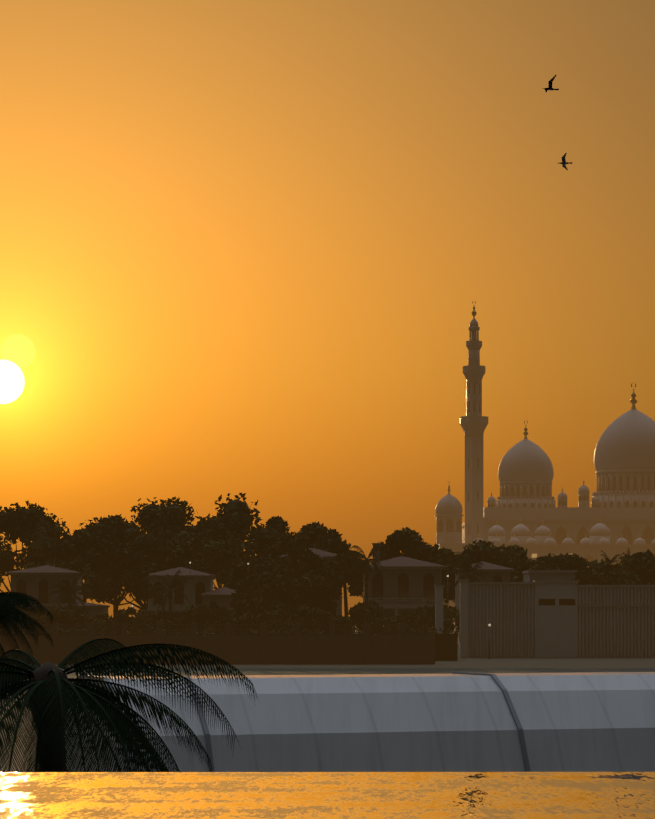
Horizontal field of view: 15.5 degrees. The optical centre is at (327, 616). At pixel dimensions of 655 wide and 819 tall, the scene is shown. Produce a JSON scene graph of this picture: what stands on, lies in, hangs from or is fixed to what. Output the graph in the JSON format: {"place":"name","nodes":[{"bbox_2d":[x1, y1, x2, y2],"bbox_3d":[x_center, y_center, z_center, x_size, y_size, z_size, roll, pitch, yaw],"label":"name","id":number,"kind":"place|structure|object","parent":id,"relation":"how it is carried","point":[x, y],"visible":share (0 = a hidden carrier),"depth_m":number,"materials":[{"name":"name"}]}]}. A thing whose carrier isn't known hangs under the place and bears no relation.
{"place":"outdoors","nodes":[
{"label":"outdoors","id":0,"kind":"place"},
{"bbox_2d":[0,623,434,664],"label":"boundary wall","id":1,"kind":"structure","parent":0,"point":[331,648],"depth_m":214.04,"materials":[{"name":"brown concrete"}]},
{"bbox_2d":[0,617,654,771],"bbox_3d":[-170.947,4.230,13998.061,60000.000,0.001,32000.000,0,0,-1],"label":"ground","id":2,"kind":"structure","parent":0,"point":[525,665],"depth_m":197.50,"materials":[{"name":"grey concrete"}]},
{"bbox_2d":[0,592,54,693],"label":"palm","id":3,"kind":"object","parent":2,"relation":"on","point":[9,613],"visible":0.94,"depth_m":83.83,"materials":[{"name":"green plant"}]},
{"bbox_2d":[0,501,68,593],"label":"tree","id":4,"kind":"object","parent":2,"relation":"on","point":[33,524],"depth_m":432.69,"materials":[{"name":"green plant"}]},
{"bbox_2d":[43,560,69,569],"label":"tree","id":5,"kind":"object","parent":2,"relation":"on","point":[63,565],"depth_m":377.35,"materials":[{"name":"green plant"}]},
{"bbox_2d":[23,540,90,579],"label":"tree","id":6,"kind":"object","parent":2,"relation":"on","point":[42,554],"depth_m":405.94,"materials":[{"name":"green plant"}]},
{"bbox_2d":[5,565,109,633],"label":"villa","id":7,"kind":"object","parent":2,"relation":"on","point":[34,582],"depth_m":348.60,"materials":[{"name":"beige"}]},
{"bbox_2d":[46,574,93,607],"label":"palm","id":8,"kind":"object","parent":2,"relation":"on","point":[66,591],"depth_m":298.58,"materials":[{"name":"green plant"}]},
{"bbox_2d":[55,525,121,601],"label":"tree","id":9,"kind":"object","parent":2,"relation":"on","point":[91,546],"depth_m":420.60,"materials":[{"name":"green plant"}]},
{"bbox_2d":[81,547,156,615],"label":"tree","id":10,"kind":"object","parent":2,"relation":"on","point":[128,566],"depth_m":327.78,"materials":[{"name":"green plant"}]},
{"bbox_2d":[97,514,140,616],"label":"tree","id":11,"kind":"object","parent":2,"relation":"on","point":[122,519],"depth_m":457.94,"materials":[{"name":"green plant"}]},
{"bbox_2d":[0,638,257,771],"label":"palm","id":12,"kind":"object","parent":2,"relation":"on","point":[49,697],"visible":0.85,"depth_m":39.66,"materials":[{"name":"green plant"}]},
{"bbox_2d":[79,496,199,611],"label":"tree","id":13,"kind":"object","parent":2,"relation":"on","point":[158,521],"depth_m":441.57,"materials":[{"name":"green plant"}]},
{"bbox_2d":[148,570,192,611],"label":"palm","id":14,"kind":"object","parent":2,"relation":"on","point":[171,585],"depth_m":298.71,"materials":[{"name":"green plant"}]},
{"bbox_2d":[147,531,210,573],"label":"tree","id":15,"kind":"object","parent":2,"relation":"on","point":[170,552],"depth_m":405.41,"materials":[{"name":"green plant"}]},
{"bbox_2d":[146,567,237,633],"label":"villa","id":16,"kind":"object","parent":2,"relation":"on","point":[197,590],"depth_m":348.84,"materials":[{"name":"beige"}]},
{"bbox_2d":[174,513,244,551],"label":"tree","id":17,"kind":"object","parent":2,"relation":"on","point":[213,529],"depth_m":422.70,"materials":[{"name":"green plant"}]},
{"bbox_2d":[184,540,246,589],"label":"tree","id":18,"kind":"object","parent":2,"relation":"on","point":[220,560],"depth_m":397.88,"materials":[{"name":"green plant"}]},
{"bbox_2d":[0,627,458,660],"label":"wall","id":19,"kind":"structure","parent":2,"relation":"on","point":[446,647],"depth_m":231.27,"materials":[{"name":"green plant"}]},
{"bbox_2d":[1,601,459,633],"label":"garden shrubs","id":20,"kind":"object","parent":2,"relation":"on","point":[365,612],"depth_m":269.20,"materials":[{"name":"green plant"}]},
{"bbox_2d":[214,493,293,560],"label":"tree","id":21,"kind":"object","parent":2,"relation":"on","point":[238,518],"depth_m":442.24,"materials":[{"name":"green plant"}]},
{"bbox_2d":[222,553,292,589],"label":"tree","id":22,"kind":"object","parent":2,"relation":"on","point":[268,562],"depth_m":377.59,"materials":[{"name":"green plant"}]},
{"bbox_2d":[244,516,293,554],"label":"tree","id":23,"kind":"object","parent":2,"relation":"on","point":[273,521],"depth_m":456.35,"materials":[{"name":"green plant"}]},
{"bbox_2d":[263,531,316,560],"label":"tree","id":24,"kind":"object","parent":2,"relation":"on","point":[284,544],"depth_m":427.52,"materials":[{"name":"green plant"}]},
{"bbox_2d":[282,544,327,577],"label":"tree","id":25,"kind":"object","parent":2,"relation":"on","point":[300,559],"depth_m":397.86,"materials":[{"name":"green plant"}]},
{"bbox_2d":[278,548,342,633],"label":"villa","id":26,"kind":"object","parent":2,"relation":"on","point":[329,557],"depth_m":419.16,"materials":[{"name":"beige"}]},
{"bbox_2d":[132,562,490,658],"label":"street lamps","id":27,"kind":"object","parent":2,"relation":"on","point":[489,625],"depth_m":299.23,"materials":[{"name":"grey metal"}]},
{"bbox_2d":[293,521,350,550],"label":"tree","id":28,"kind":"object","parent":2,"relation":"on","point":[319,535],"depth_m":450.38,"materials":[{"name":"green plant"}]},
{"bbox_2d":[323,539,349,565],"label":"tree","id":29,"kind":"object","parent":2,"relation":"on","point":[336,546],"depth_m":438.33,"materials":[{"name":"green plant"}]},
{"bbox_2d":[323,553,363,616],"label":"tree","id":30,"kind":"object","parent":2,"relation":"on","point":[338,567],"depth_m":327.93,"materials":[{"name":"green plant"}]},
{"bbox_2d":[347,573,362,597],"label":"tree","id":31,"kind":"object","parent":2,"relation":"on","point":[355,588],"depth_m":467.77,"materials":[{"name":"green plant"}]},
{"bbox_2d":[64,672,654,771],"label":"canopy roof","id":32,"kind":"structure","parent":2,"relation":"on","point":[530,722],"depth_m":56.02,"materials":[{"name":"grey"}]},
{"bbox_2d":[343,541,386,601],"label":"palm","id":33,"kind":"object","parent":2,"relation":"on","point":[366,566],"depth_m":298.92,"materials":[{"name":"green plant"}]},
{"bbox_2d":[363,543,446,633],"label":"villa","id":34,"kind":"object","parent":2,"relation":"on","point":[404,585],"depth_m":329.24,"materials":[{"name":"beige"}]},
{"bbox_2d":[380,527,432,560],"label":"tree","id":35,"kind":"object","parent":2,"relation":"on","point":[408,542],"depth_m":466.76,"materials":[{"name":"green plant"}]},
{"bbox_2d":[422,543,455,579],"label":"tree","id":36,"kind":"object","parent":2,"relation":"on","point":[434,554],"depth_m":465.71,"materials":[{"name":"green plant"}]},
{"bbox_2d":[435,554,473,599],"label":"tree","id":37,"kind":"object","parent":2,"relation":"on","point":[448,560],"depth_m":459.26,"materials":[{"name":"green plant"}]},
{"bbox_2d":[446,551,491,593],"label":"palm","id":38,"kind":"object","parent":2,"relation":"on","point":[467,567],"depth_m":319.07,"materials":[{"name":"green plant"}]},
{"bbox_2d":[451,561,513,641],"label":"villa","id":39,"kind":"object","parent":2,"relation":"on","point":[498,573],"depth_m":399.48,"materials":[{"name":"beige"}]},
{"bbox_2d":[443,539,522,602],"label":"tree","id":40,"kind":"object","parent":2,"relation":"on","point":[481,551],"depth_m":474.57,"materials":[{"name":"green plant"}]},
{"bbox_2d":[497,544,558,576],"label":"tree","id":41,"kind":"object","parent":2,"relation":"on","point":[524,562],"depth_m":487.55,"materials":[{"name":"green plant"}]},
{"bbox_2d":[434,579,654,657],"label":"screen wall","id":42,"kind":"structure","parent":2,"relation":"on","point":[553,619],"depth_m":249.46,"materials":[{"name":"beige"}]},
{"bbox_2d":[529,563,559,569],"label":"tree","id":43,"kind":"object","parent":2,"relation":"on","point":[539,567],"depth_m":468.62,"materials":[{"name":"green plant"}]},
{"bbox_2d":[545,552,590,569],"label":"tree","id":44,"kind":"object","parent":2,"relation":"on","point":[567,561],"depth_m":497.05,"materials":[{"name":"green plant"}]},
{"bbox_2d":[572,568,608,584],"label":"tree","id":45,"kind":"object","parent":2,"relation":"on","point":[584,576],"depth_m":428.04,"materials":[{"name":"green plant"}]},
{"bbox_2d":[589,559,625,579],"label":"tree","id":46,"kind":"object","parent":2,"relation":"on","point":[610,570],"depth_m":499.64,"materials":[{"name":"green plant"}]},
{"bbox_2d":[606,570,652,584],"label":"tree","id":47,"kind":"object","parent":2,"relation":"on","point":[625,577],"depth_m":428.59,"materials":[{"name":"green plant"}]},
{"bbox_2d":[620,549,654,584],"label":"tree","id":48,"kind":"object","parent":2,"relation":"on","point":[641,565],"depth_m":496.09,"materials":[{"name":"green plant"}]},
{"bbox_2d":[0,0,654,616],"label":"sky","id":49,"kind":"structure","parent":0,"point":[248,247],"materials":[{"name":"orange"}]},
{"bbox_2d":[435,301,654,629],"bbox_3d":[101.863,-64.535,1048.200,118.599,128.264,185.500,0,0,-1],"label":"mosque","id":50,"kind":"structure","parent":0,"point":[452,516],"depth_m":1040.89,"materials":[{"name":"stone"}]},
{"bbox_2d":[542,75,558,91],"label":"bird","id":51,"kind":"object","parent":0,"point":[550,84],"visible":1,"depth_m":159.19},
{"bbox_2d":[522,570,598,584],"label":"flat roof building","id":52,"kind":"structure","parent":0,"point":[530,575],"depth_m":449.65,"materials":[{"name":"beige concrete"}]},
{"bbox_2d":[558,153,571,169],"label":"bird","id":53,"kind":"object","parent":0,"point":[563,162],"visible":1,"depth_m":169.29},
{"bbox_2d":[601,551,621,564],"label":"palm","id":54,"kind":"object","parent":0,"point":[611,560],"depth_m":519.52,"materials":[{"name":"green plant"}]},
{"bbox_2d":[618,549,632,562],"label":"palm","id":55,"kind":"object","parent":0,"point":[628,551],"depth_m":520.43,"materials":[{"name":"green plant"}]},
{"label":"pool basin","id":56,"kind":"structure","parent":0,"visible":0},
{"bbox_2d":[0,772,654,818],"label":"pool water","id":57,"kind":"structure","parent":56,"relation":"in","point":[327,795],"depth_m":16.59,"materials":[{"name":"orange liquid"}]}
]}

